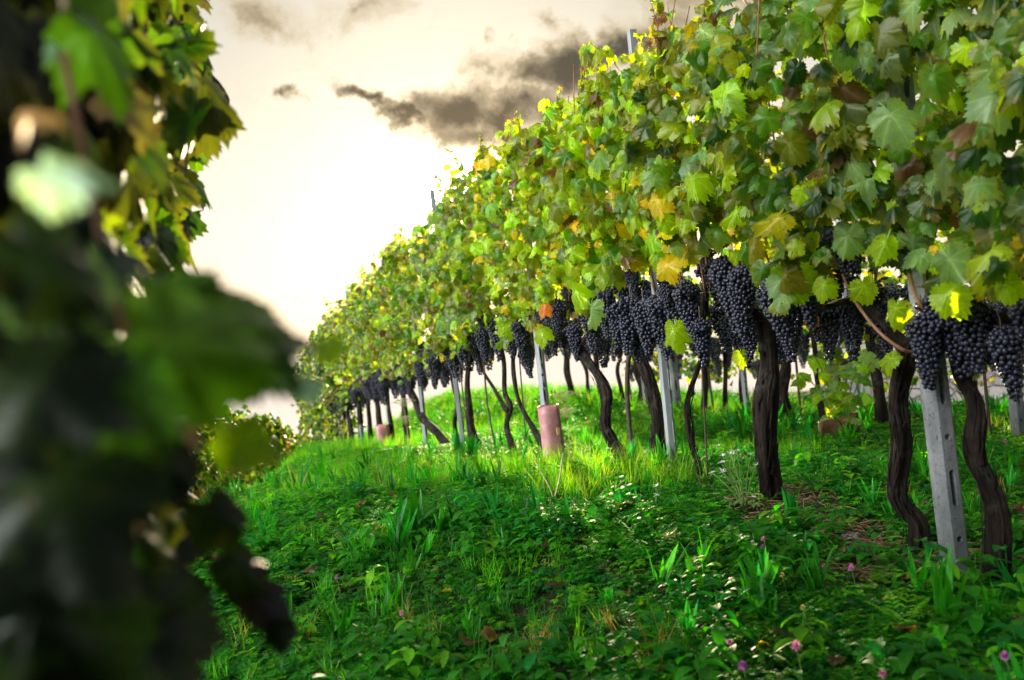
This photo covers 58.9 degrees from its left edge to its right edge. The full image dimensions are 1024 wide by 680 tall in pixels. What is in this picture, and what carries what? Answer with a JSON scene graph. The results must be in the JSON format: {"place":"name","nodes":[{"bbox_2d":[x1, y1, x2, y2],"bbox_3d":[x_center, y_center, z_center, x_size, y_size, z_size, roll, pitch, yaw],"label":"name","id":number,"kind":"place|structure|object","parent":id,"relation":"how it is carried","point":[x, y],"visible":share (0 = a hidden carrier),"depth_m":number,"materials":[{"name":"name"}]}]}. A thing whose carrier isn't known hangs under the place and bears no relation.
{"place":"outdoors","nodes":[
{"label":"outdoors","id":0,"kind":"place"},
{"bbox_2d":[182,0,1020,442],"label":"sky","id":1,"kind":"structure","parent":0,"point":[349,110],"materials":[{"name":"white"}]},
{"bbox_2d":[194,387,1023,679],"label":"ground","id":2,"kind":"structure","parent":0,"point":[519,610],"depth_m":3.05,"materials":[{"name":"green plant"}]},
{"bbox_2d":[15,0,247,661],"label":"grapevine","id":3,"kind":"object","parent":2,"relation":"on","point":[181,122],"visible":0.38,"depth_m":1.25,"materials":[{"name":"green plant"}]},
{"bbox_2d":[0,0,347,679],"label":"grapevine","id":4,"kind":"object","parent":2,"relation":"on","point":[117,394],"visible":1,"depth_m":0.46,"materials":[{"name":"green plant"}]},
{"bbox_2d":[190,428,242,500],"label":"grapevine","id":5,"kind":"object","parent":2,"relation":"on","point":[202,453],"visible":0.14,"depth_m":10.93,"materials":[{"name":"green plant"}]},
{"bbox_2d":[192,423,251,496],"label":"grapevine","id":6,"kind":"object","parent":2,"relation":"on","point":[228,476],"visible":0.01,"depth_m":12.11,"materials":[{"name":"green plant"}]},
{"bbox_2d":[193,422,254,500],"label":"grapevine","id":7,"kind":"object","parent":2,"relation":"on","point":[226,480],"visible":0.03,"depth_m":13.01,"materials":[{"name":"green plant"}]},
{"bbox_2d":[230,408,260,484],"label":"grapevine","id":8,"kind":"object","parent":2,"relation":"on","point":[234,416],"visible":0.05,"depth_m":14.88,"materials":[{"name":"green plant"}]},
{"bbox_2d":[234,406,268,483],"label":"grapevine","id":9,"kind":"object","parent":2,"relation":"on","point":[240,414],"visible":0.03,"depth_m":16.00,"materials":[{"name":"green plant"}]},
{"bbox_2d":[254,412,290,470],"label":"grapevine","id":10,"kind":"object","parent":2,"relation":"on","point":[270,428],"visible":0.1,"depth_m":18.01,"materials":[{"name":"green plant"}]},
{"bbox_2d":[263,414,298,470],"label":"grapevine","id":11,"kind":"object","parent":2,"relation":"on","point":[280,427],"visible":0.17,"depth_m":18.93,"materials":[{"name":"green plant"}]},
{"bbox_2d":[277,424,301,454],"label":"grapevine","id":12,"kind":"object","parent":2,"relation":"on","point":[293,434],"visible":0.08,"depth_m":19.89,"materials":[{"name":"green plant"}]},
{"bbox_2d":[293,614,320,646],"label":"weed plant","id":13,"kind":"object","parent":2,"relation":"on","point":[312,626],"visible":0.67,"depth_m":2.68,"materials":[{"name":"green plant"}]},
{"bbox_2d":[291,359,323,446],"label":"grapevine","id":14,"kind":"object","parent":2,"relation":"on","point":[304,434],"visible":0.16,"depth_m":18.96,"materials":[{"name":"green plant"}]},
{"bbox_2d":[296,352,342,443],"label":"grapevine","id":15,"kind":"object","parent":2,"relation":"on","point":[304,427],"visible":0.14,"depth_m":18.04,"materials":[{"name":"green plant"}]},
{"bbox_2d":[299,352,341,442],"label":"grapevine","id":16,"kind":"object","parent":2,"relation":"on","point":[306,405],"visible":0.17,"depth_m":17.24,"materials":[{"name":"green plant"}]},
{"bbox_2d":[299,338,348,443],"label":"grapevine","id":17,"kind":"object","parent":2,"relation":"on","point":[310,375],"visible":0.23,"depth_m":16.50,"materials":[{"name":"green plant"}]},
{"bbox_2d":[301,322,356,442],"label":"grapevine","id":18,"kind":"object","parent":2,"relation":"on","point":[309,360],"visible":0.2,"depth_m":15.57,"materials":[{"name":"green plant"}]},
{"bbox_2d":[310,298,366,441],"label":"grapevine","id":19,"kind":"object","parent":2,"relation":"on","point":[334,391],"visible":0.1,"depth_m":14.14,"materials":[{"name":"green plant"}]},
{"bbox_2d":[314,313,364,441],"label":"grapevine","id":20,"kind":"object","parent":2,"relation":"on","point":[334,409],"visible":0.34,"depth_m":14.76,"materials":[{"name":"green plant"}]},
{"bbox_2d":[312,295,370,439],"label":"grapevine","id":21,"kind":"object","parent":2,"relation":"on","point":[343,394],"visible":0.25,"depth_m":13.19,"materials":[{"name":"green plant"}]},
{"bbox_2d":[324,283,376,441],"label":"grapevine","id":22,"kind":"object","parent":2,"relation":"on","point":[356,394],"visible":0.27,"depth_m":12.47,"materials":[{"name":"green plant"}]},
{"bbox_2d":[329,271,397,424],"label":"grapevine","id":23,"kind":"object","parent":2,"relation":"on","point":[362,381],"visible":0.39,"depth_m":11.65,"materials":[{"name":"green plant"}]},
{"bbox_2d":[353,564,394,594],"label":"weed plant","id":24,"kind":"object","parent":2,"relation":"on","point":[369,576],"visible":0.83,"depth_m":3.04,"materials":[{"name":"green plant"}]},
{"bbox_2d":[339,265,423,441],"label":"grapevine","id":25,"kind":"object","parent":2,"relation":"on","point":[362,355],"visible":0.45,"depth_m":10.88,"materials":[{"name":"green plant"}]},
{"bbox_2d":[375,424,390,445],"bbox_3d":[-1.548,1.207,10.965,0.186,0.376,0.164,-8,1,-20],"label":"vine guard","id":26,"kind":"object","parent":2,"relation":"on","point":[382,430],"visible":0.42,"depth_m":10.90,"materials":[{"name":"pink plastic"}]},
{"bbox_2d":[351,254,429,444],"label":"grapevine","id":27,"kind":"object","parent":2,"relation":"on","point":[361,317],"visible":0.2,"depth_m":10.05,"materials":[{"name":"green plant"}]},
{"bbox_2d":[392,398,415,446],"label":"umbel plant","id":28,"kind":"object","parent":2,"relation":"on","point":[405,423],"visible":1,"depth_m":8.60,"materials":[{"name":"white plant"}]},
{"bbox_2d":[360,220,449,443],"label":"grapevine","id":29,"kind":"object","parent":2,"relation":"on","point":[408,372],"visible":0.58,"depth_m":9.14,"materials":[{"name":"green plant"}]},
{"bbox_2d":[405,254,428,444],"bbox_3d":[-0.969,0.190,9.299,0.043,2.352,0.043,-6,0,15],"label":"trellis post","id":30,"kind":"object","parent":2,"relation":"on","point":[422,407],"visible":0.33,"depth_m":9.28,"materials":[{"name":"metal"}]},
{"bbox_2d":[378,200,477,435],"bbox_3d":[-0.688,-0.106,8.301,0.956,2.259,0.956,-6,0,-20],"label":"grapevine","id":31,"kind":"object","parent":2,"relation":"on","point":[401,291],"visible":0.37,"depth_m":8.22,"materials":[{"name":"green plant"}]},
{"bbox_2d":[429,189,465,443],"bbox_3d":[-0.522,-0.042,7.614,0.045,2.450,0.055,-6,1,40],"label":"trellis post","id":32,"kind":"object","parent":2,"relation":"on","point":[455,380],"visible":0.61,"depth_m":7.61,"materials":[{"name":"metal"}]},
{"bbox_2d":[409,174,500,449],"bbox_3d":[-0.366,-0.209,7.553,0.974,2.308,1.195,-6,0,0],"label":"grapevine","id":33,"kind":"object","parent":2,"relation":"on","point":[436,291],"visible":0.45,"depth_m":7.47,"materials":[{"name":"green plant"}]},
{"bbox_2d":[459,364,469,439],"bbox_3d":[-0.402,0.517,7.688,0.012,1.023,0.082,-6,0,-19],"label":"stake","id":34,"kind":"object","parent":2,"relation":"on","point":[463,399],"visible":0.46,"depth_m":7.71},
{"bbox_2d":[435,136,539,450],"bbox_3d":[-0.179,-0.263,6.691,0.864,2.400,1.048,-6,0,-21],"label":"grapevine","id":35,"kind":"object","parent":2,"relation":"on","point":[483,338],"visible":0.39,"depth_m":6.60,"materials":[{"name":"green plant"}]},
{"bbox_2d":[483,362,495,443],"bbox_3d":[-0.168,0.487,7.001,0.015,0.966,0.172,-6,0,-19],"label":"stake","id":36,"kind":"object","parent":2,"relation":"on","point":[487,401],"visible":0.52,"depth_m":7.06,"materials":[{"name":"wood"}]},
{"bbox_2d":[514,298,526,452],"bbox_3d":[0.069,0.329,6.263,0.010,1.233,0.115,-6,0,-19],"label":"stake","id":37,"kind":"object","parent":2,"relation":"on","point":[522,400],"visible":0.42,"depth_m":6.27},
{"bbox_2d":[512,119,548,404],"bbox_3d":[0.151,-0.163,5.782,0.043,2.499,0.043,-6,0,33],"label":"trellis post","id":38,"kind":"object","parent":2,"relation":"on","point":[542,378],"visible":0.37,"depth_m":5.77,"materials":[{"name":"metal"}]},
{"bbox_2d":[538,404,565,459],"bbox_3d":[0.256,0.625,5.700,0.149,0.436,0.134,-8,1,-20],"label":"vine guard","id":39,"kind":"object","parent":38,"relation":"attached to","point":[549,416],"visible":0.67,"depth_m":5.65,"materials":[{"name":"pink plastic"}]},
{"bbox_2d":[246,380,825,487],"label":"grass","id":40,"kind":"structure","parent":2,"relation":"on","point":[415,434],"depth_m":11.33,"materials":[{"name":"green plant"}]},
{"bbox_2d":[463,106,617,456],"bbox_3d":[0.141,-0.307,5.842,0.900,2.348,1.190,-6,0,-15],"label":"grapevine","id":41,"kind":"object","parent":2,"relation":"on","point":[516,325],"visible":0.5,"depth_m":5.74,"materials":[{"name":"green plant"}]},
{"bbox_2d":[529,449,567,496],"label":"pale forked plant","id":42,"kind":"object","parent":2,"relation":"on","point":[559,473],"visible":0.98,"depth_m":4.04,"materials":[{"name":"beige plant"}]},
{"bbox_2d":[539,269,577,400],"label":"grapevine","id":43,"kind":"object","parent":2,"relation":"on","point":[566,370],"visible":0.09,"depth_m":11.82,"materials":[{"name":"brown plant"}]},
{"bbox_2d":[549,390,577,441],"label":"umbel plant","id":44,"kind":"object","parent":2,"relation":"on","point":[565,417],"visible":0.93,"depth_m":6.90,"materials":[{"name":"green plant"}]},
{"bbox_2d":[492,68,648,461],"bbox_3d":[0.474,-0.345,4.880,0.682,2.199,1.214,-6,0,-19],"label":"grapevine","id":45,"kind":"object","parent":2,"relation":"on","point":[533,151],"visible":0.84,"depth_m":5.00,"materials":[{"name":"green plant"}]},
{"bbox_2d":[556,287,592,395],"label":"grapevine","id":46,"kind":"object","parent":2,"relation":"on","point":[587,377],"visible":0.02,"depth_m":11.33,"materials":[{"name":"brown plant"}]},
{"bbox_2d":[552,288,601,398],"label":"grapevine","id":47,"kind":"object","parent":2,"relation":"on","point":[595,357],"visible":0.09,"depth_m":10.95,"materials":[{"name":"brown plant"}]},
{"bbox_2d":[459,436,709,498],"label":"grass","id":48,"kind":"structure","parent":2,"relation":"on","point":[649,463],"depth_m":4.36,"materials":[{"name":"green plant"}]},
{"bbox_2d":[579,276,624,404],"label":"grapevine","id":49,"kind":"object","parent":2,"relation":"on","point":[620,352],"visible":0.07,"depth_m":10.37,"materials":[{"name":"brown plant"}]},
{"bbox_2d":[189,436,1023,679],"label":"ground cover","id":50,"kind":"object","parent":2,"relation":"on","point":[665,547],"visible":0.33,"depth_m":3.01,"materials":[{"name":"green plant"}]},
{"bbox_2d":[202,393,1023,510],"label":"grass","id":51,"kind":"structure","parent":2,"relation":"on","point":[644,425],"depth_m":6.40,"materials":[{"name":"green plant"}]},
{"bbox_2d":[212,432,1023,679],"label":"fallen leaves","id":52,"kind":"object","parent":2,"relation":"on","point":[489,634],"visible":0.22,"depth_m":2.73,"materials":[{"name":"plant"}]},
{"bbox_2d":[544,38,706,458],"bbox_3d":[0.590,-0.404,4.329,0.824,2.187,1.123,-6,0,0],"label":"grapevine","id":53,"kind":"object","parent":2,"relation":"on","point":[650,313],"visible":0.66,"depth_m":4.39,"materials":[{"name":"green plant"}]},
{"bbox_2d":[610,287,642,401],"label":"grapevine","id":54,"kind":"object","parent":2,"relation":"on","point":[636,371],"visible":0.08,"depth_m":9.92,"materials":[{"name":"brown plant"}]},
{"bbox_2d":[625,354,635,457],"bbox_3d":[0.627,0.388,4.660,0.023,0.778,0.162,-6,0,-19],"label":"stake","id":55,"kind":"object","parent":2,"relation":"on","point":[627,403],"visible":0.47,"depth_m":4.71,"materials":[{"name":"wood"}]},
{"bbox_2d":[606,599,689,662],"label":"grass tuft","id":56,"kind":"object","parent":2,"relation":"on","point":[646,637],"visible":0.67,"depth_m":2.28,"materials":[{"name":"green plant"}]},
{"bbox_2d":[627,29,677,466],"bbox_3d":[0.691,-0.309,4.382,0.045,2.401,0.055,-6,-1,30],"label":"trellis post","id":57,"kind":"object","parent":2,"relation":"on","point":[667,405],"visible":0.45,"depth_m":4.35,"materials":[{"name":"metal"}]},
{"bbox_2d":[616,264,695,400],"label":"grapevine","id":58,"kind":"object","parent":2,"relation":"on","point":[646,269],"visible":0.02,"depth_m":9.28,"materials":[{"name":"green plant"}]},
{"bbox_2d":[668,350,680,406],"bbox_3d":[1.583,-0.246,9.200,0.085,2.404,0.062,-6,0,-10],"label":"trellis post","id":59,"kind":"object","parent":2,"relation":"on","point":[674,380],"visible":0.23,"depth_m":9.17,"materials":[{"name":"concrete"}]},
{"bbox_2d":[583,0,781,480],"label":"grapevine","id":60,"kind":"object","parent":2,"relation":"on","point":[711,272],"visible":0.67,"depth_m":4.01,"materials":[{"name":"green plant"}]},
{"bbox_2d":[373,385,1009,465],"bbox_3d":[1.196,0.938,10.186,4.360,0.845,11.431,-6,0,-19],"label":"ground cover","id":61,"kind":"object","parent":2,"relation":"on","point":[724,431],"visible":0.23,"depth_m":6.87,"materials":[{"name":"green plant"}]},
{"bbox_2d":[677,271,716,410],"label":"grapevine","id":62,"kind":"object","parent":2,"relation":"on","point":[705,372],"visible":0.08,"depth_m":8.60,"materials":[{"name":"brown plant"}]},
{"bbox_2d":[699,298,708,478],"bbox_3d":[0.845,0.278,3.993,0.009,0.920,0.105,-6,0,-19],"label":"stake","id":63,"kind":"object","parent":2,"relation":"on","point":[704,419],"visible":0.47,"depth_m":4.00,"materials":[{"name":"grey metal"}]},
{"bbox_2d":[680,265,732,408],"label":"grapevine","id":64,"kind":"object","parent":2,"relation":"on","point":[715,345],"visible":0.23,"depth_m":8.26,"materials":[{"name":"brown plant"}]},
{"bbox_2d":[680,230,750,408],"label":"grapevine","id":65,"kind":"object","parent":2,"relation":"on","point":[725,252],"visible":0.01,"depth_m":8.04,"materials":[{"name":"brown plant"}]},
{"bbox_2d":[621,0,844,502],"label":"grapevine","id":66,"kind":"object","parent":2,"relation":"on","point":[699,195],"visible":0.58,"depth_m":3.50,"materials":[{"name":"green plant"}]},
{"bbox_2d":[727,246,749,411],"bbox_3d":[1.990,-0.235,8.018,0.043,2.328,0.043,-6,0,35],"label":"trellis post","id":67,"kind":"object","parent":2,"relation":"on","point":[743,382],"visible":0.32,"depth_m":8.01,"materials":[{"name":"concrete"}]},
{"bbox_2d":[708,444,772,511],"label":"white flower plant","id":68,"kind":"object","parent":2,"relation":"on","point":[742,500],"visible":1,"depth_m":3.51,"materials":[{"name":"green plant"}]},
{"bbox_2d":[733,242,795,418],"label":"grapevine","id":69,"kind":"object","parent":2,"relation":"on","point":[785,372],"visible":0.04,"depth_m":7.41,"materials":[{"name":"brown plant"}]},
{"bbox_2d":[782,488,799,521],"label":"strap leaf plant","id":70,"kind":"object","parent":2,"relation":"on","point":[789,500],"visible":0.64,"depth_m":3.28,"materials":[{"name":"green plant"}]},
{"bbox_2d":[767,159,829,417],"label":"grapevine","id":71,"kind":"object","parent":2,"relation":"on","point":[806,335],"visible":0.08,"depth_m":7.07,"materials":[{"name":"brown plant"}]},
{"bbox_2d":[789,348,884,430],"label":"young vine","id":72,"kind":"object","parent":2,"relation":"on","point":[836,397],"visible":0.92,"depth_m":5.85,"materials":[{"name":"green plant"}]},
{"bbox_2d":[819,412,859,438],"bbox_3d":[2.140,0.573,5.937,0.265,0.176,0.038,-6,0,0],"label":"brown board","id":73,"kind":"object","parent":2,"relation":"on","point":[827,425],"visible":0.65,"depth_m":5.94,"materials":[{"name":"brown wood"}]},
{"bbox_2d":[718,0,970,560],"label":"grapevine","id":74,"kind":"object","parent":2,"relation":"on","point":[803,187],"visible":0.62,"depth_m":2.85,"materials":[{"name":"green plant"}]},
{"bbox_2d":[835,219,860,413],"bbox_3d":[2.457,-0.286,6.649,0.043,2.328,0.043,-6,0,35],"label":"trellis post","id":75,"kind":"object","parent":2,"relation":"on","point":[845,294],"visible":0.2,"depth_m":6.63,"materials":[{"name":"concrete"}]},
{"bbox_2d":[710,480,1023,598],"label":"straw","id":76,"kind":"object","parent":2,"relation":"on","point":[846,538],"visible":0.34,"depth_m":3.11,"materials":[{"name":"plant"}]},
{"bbox_2d":[837,251,903,423],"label":"grapevine","id":77,"kind":"object","parent":2,"relation":"on","point":[871,340],"visible":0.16,"depth_m":6.38,"materials":[{"name":"brown plant"}]},
{"bbox_2d":[853,533,892,568],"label":"weed plant","id":78,"kind":"object","parent":2,"relation":"on","point":[873,547],"visible":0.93,"depth_m":2.80,"materials":[{"name":"green plant"}]},
{"bbox_2d":[864,578,928,624],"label":"feathery plant","id":79,"kind":"object","parent":2,"relation":"on","point":[885,610],"visible":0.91,"depth_m":2.33,"materials":[{"name":"green plant"}]},
{"bbox_2d":[775,0,1023,587],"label":"grapevine","id":80,"kind":"object","parent":2,"relation":"on","point":[961,177],"visible":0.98,"depth_m":2.43,"materials":[{"name":"green plant"}]},
{"bbox_2d":[817,324,1023,404],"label":"stone wall","id":81,"kind":"structure","parent":2,"relation":"on","point":[996,386],"depth_m":10.89,"materials":[{"name":"grey stone"}]},
{"bbox_2d":[870,132,970,357],"bbox_3d":[2.780,-0.412,5.840,0.884,2.144,0.764,-6,0,0],"label":"grapevine","id":82,"kind":"object","parent":2,"relation":"on","point":[893,293],"visible":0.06,"depth_m":5.94,"materials":[{"name":"green plant"}]},
{"bbox_2d":[901,537,946,572],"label":"weed plant","id":83,"kind":"object","parent":2,"relation":"on","point":[929,546],"visible":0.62,"depth_m":2.68,"materials":[{"name":"green plant"}]},
{"bbox_2d":[906,545,944,593],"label":"strap leaf plant","id":84,"kind":"object","parent":2,"relation":"on","point":[923,574],"visible":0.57,"depth_m":2.51,"materials":[{"name":"green plant"}]},
{"bbox_2d":[884,23,968,575],"bbox_3d":[1.193,-0.302,2.670,0.085,2.530,0.062,-7,0,-14],"label":"trellis post","id":85,"kind":"object","parent":2,"relation":"on","point":[943,467],"visible":0.38,"depth_m":2.65,"materials":[{"name":"concrete"}]},
{"bbox_2d":[953,554,1004,595],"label":"weed plant","id":86,"kind":"object","parent":2,"relation":"on","point":[967,562],"visible":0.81,"depth_m":2.50,"materials":[{"name":"green plant"}]},
{"bbox_2d":[947,143,1023,362],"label":"grapevine","id":87,"kind":"object","parent":2,"relation":"on","point":[999,305],"visible":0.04,"depth_m":5.19,"materials":[{"name":"green plant"}]},
{"bbox_2d":[982,370,991,433],"bbox_3d":[2.892,0.111,5.555,0.052,1.201,0.032,-6,0,0],"label":"stake","id":88,"kind":"object","parent":2,"relation":"on","point":[986,396],"visible":0.23,"depth_m":5.55,"materials":[{"name":"wood"}]},
{"bbox_2d":[983,544,1023,591],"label":"weed plant","id":89,"kind":"object","parent":2,"relation":"on","point":[997,548],"visible":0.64,"depth_m":2.53,"materials":[{"name":"green plant"}]},
{"bbox_2d":[1007,389,1023,438],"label":"trellis post","id":90,"kind":"object","parent":2,"relation":"on","point":[1016,409],"visible":0.14,"depth_m":5.32,"materials":[{"name":"concrete"}]},
{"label":"road","id":91,"kind":"structure","parent":0,"visible":0},
{"bbox_2d":[622,350,659,382],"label":"grapevine","id":92,"kind":"object","parent":91,"relation":"on","point":[656,370],"visible":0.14,"depth_m":15.08,"materials":[{"name":"green plant"}]},
{"bbox_2d":[652,345,690,382],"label":"grapevine","id":93,"kind":"object","parent":91,"relation":"on","point":[681,370],"visible":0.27,"depth_m":14.11,"materials":[{"name":"green plant"}]},
{"bbox_2d":[679,278,737,390],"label":"grapevine","id":94,"kind":"object","parent":91,"relation":"on","point":[692,364],"visible":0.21,"depth_m":13.09,"materials":[{"name":"green plant"}]},
{"bbox_2d":[699,282,759,385],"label":"grapevine","id":95,"kind":"object","parent":91,"relation":"on","point":[719,366],"visible":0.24,"depth_m":12.48,"materials":[{"name":"green plant"}]},
{"bbox_2d":[751,263,826,395],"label":"grapevine","id":96,"kind":"object","parent":91,"relation":"on","point":[755,366],"visible":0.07,"depth_m":11.36,"materials":[{"name":"green plant"}]},
{"bbox_2d":[797,270,867,390],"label":"grapevine","id":97,"kind":"object","parent":91,"relation":"on","point":[845,355],"visible":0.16,"depth_m":10.47,"materials":[{"name":"green plant"}]},
{"bbox_2d":[858,253,918,391],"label":"grapevine","id":98,"kind":"object","parent":91,"relation":"on","point":[866,265],"visible":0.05,"depth_m":9.45,"materials":[{"name":"green plant"}]},
{"bbox_2d":[906,241,995,391],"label":"grapevine","id":99,"kind":"object","parent":91,"relation":"on","point":[992,367],"visible":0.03,"depth_m":8.61,"materials":[{"name":"green plant"}]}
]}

